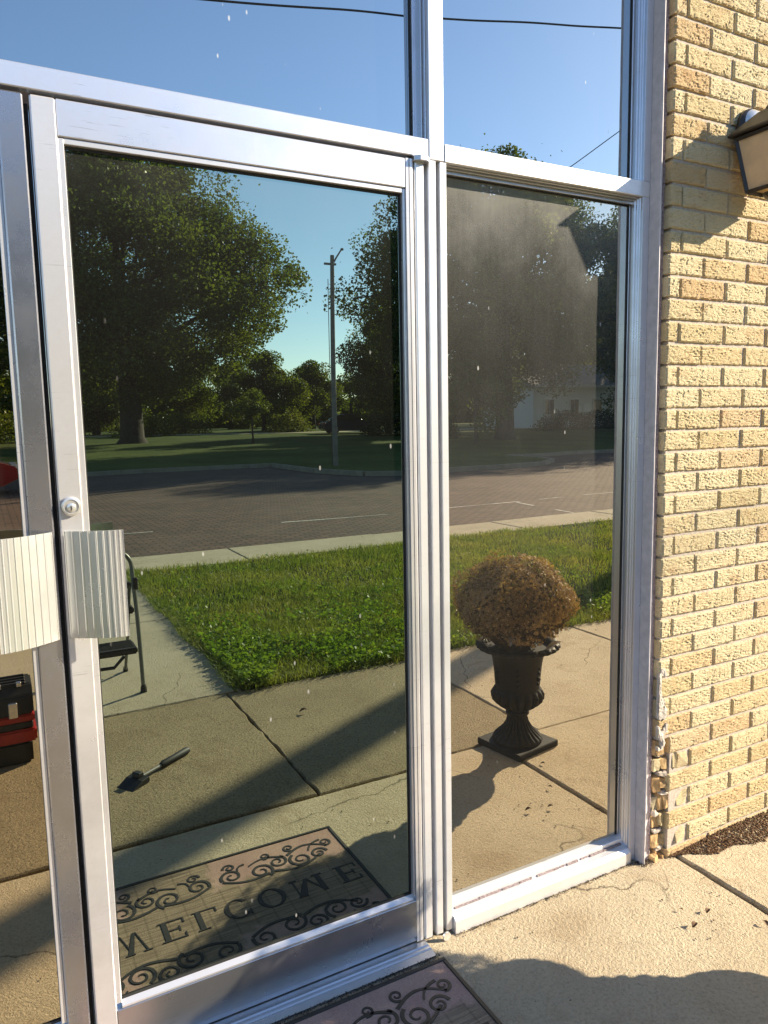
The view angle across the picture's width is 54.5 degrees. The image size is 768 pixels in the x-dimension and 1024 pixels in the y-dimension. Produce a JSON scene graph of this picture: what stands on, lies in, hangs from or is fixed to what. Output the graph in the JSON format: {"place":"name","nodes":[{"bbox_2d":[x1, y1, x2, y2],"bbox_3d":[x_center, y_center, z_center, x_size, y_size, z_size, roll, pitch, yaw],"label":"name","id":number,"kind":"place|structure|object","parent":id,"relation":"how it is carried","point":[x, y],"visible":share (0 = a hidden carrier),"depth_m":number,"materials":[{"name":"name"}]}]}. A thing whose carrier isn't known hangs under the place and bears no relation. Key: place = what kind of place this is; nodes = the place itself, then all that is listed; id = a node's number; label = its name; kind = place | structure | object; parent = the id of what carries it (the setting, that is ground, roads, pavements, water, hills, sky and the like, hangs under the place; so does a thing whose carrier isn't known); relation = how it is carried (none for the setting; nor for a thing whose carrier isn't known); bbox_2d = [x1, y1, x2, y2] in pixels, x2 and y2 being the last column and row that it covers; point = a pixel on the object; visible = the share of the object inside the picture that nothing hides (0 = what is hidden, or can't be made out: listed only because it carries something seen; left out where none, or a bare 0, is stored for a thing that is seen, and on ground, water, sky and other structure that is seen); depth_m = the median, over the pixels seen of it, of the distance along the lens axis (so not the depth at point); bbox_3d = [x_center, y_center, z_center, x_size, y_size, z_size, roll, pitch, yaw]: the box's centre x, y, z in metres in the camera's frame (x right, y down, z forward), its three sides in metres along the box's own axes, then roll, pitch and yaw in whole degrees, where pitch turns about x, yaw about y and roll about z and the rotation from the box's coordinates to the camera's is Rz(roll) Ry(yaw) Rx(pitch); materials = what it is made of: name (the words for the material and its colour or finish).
{"place":"outdoors","nodes":[
{"label":"outdoors","id":0,"kind":"place"},
{"bbox_2d":[51,432,91,980],"bbox_3d":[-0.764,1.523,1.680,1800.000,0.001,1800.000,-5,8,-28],"label":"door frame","id":1,"kind":"structure","parent":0,"point":[71,706],"depth_m":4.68,"materials":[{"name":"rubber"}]},
{"bbox_2d":[92,816,767,1023],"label":"pavement","id":2,"kind":"structure","parent":0,"point":[655,966],"depth_m":2.09,"materials":[{"name":"concrete"}]},
{"bbox_2d":[284,957,502,1023],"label":"door mat","id":3,"kind":"object","parent":2,"relation":"on","point":[440,991],"depth_m":1.90,"materials":[{"name":"black rubber"}]},
{"bbox_2d":[272,859,652,1023],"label":"threshold dirt","id":4,"kind":"structure","parent":2,"relation":"on","point":[427,960],"depth_m":2.06,"materials":[{"name":"soil"}]},
{"bbox_2d":[503,866,764,1001],"bbox_3d":[1.335,1.276,1.524,4.780,0.005,2.083,-5,8,-28],"label":"pavement grit","id":5,"kind":"object","parent":2,"relation":"on","point":[676,927],"visible":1,"depth_m":2.17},
{"bbox_2d":[648,0,767,862],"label":"brick wall","id":6,"kind":"structure","parent":2,"relation":"on","point":[709,770],"depth_m":2.42,"materials":[{"name":"beige brick"}]},
{"bbox_2d":[0,0,669,1023],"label":"storefront frame","id":7,"kind":"object","parent":6,"relation":"attached to","point":[528,136],"visible":1,"depth_m":2.13,"materials":[{"name":"metal"}]},
{"bbox_2d":[0,89,89,1023],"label":"glazed door","id":8,"kind":"structure","parent":7,"relation":"attached to","point":[43,974],"depth_m":1.57,"materials":[{"name":"grey metal"}]},
{"bbox_2d":[28,94,422,1023],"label":"glazed door","id":9,"kind":"structure","parent":7,"relation":"attached to","point":[230,332],"depth_m":1.77,"materials":[{"name":"metal"}]},
{"bbox_2d":[727,105,767,199],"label":"wall lantern","id":10,"kind":"object","parent":6,"relation":"attached to","point":[749,135],"depth_m":2.26,"materials":[{"name":"brown metal"}]},
{"bbox_2d":[668,809,767,856],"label":"mulch","id":11,"kind":"object","parent":2,"relation":"on","point":[759,818],"visible":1,"depth_m":2.60,"materials":[{"name":"brown wood"}]}
]}

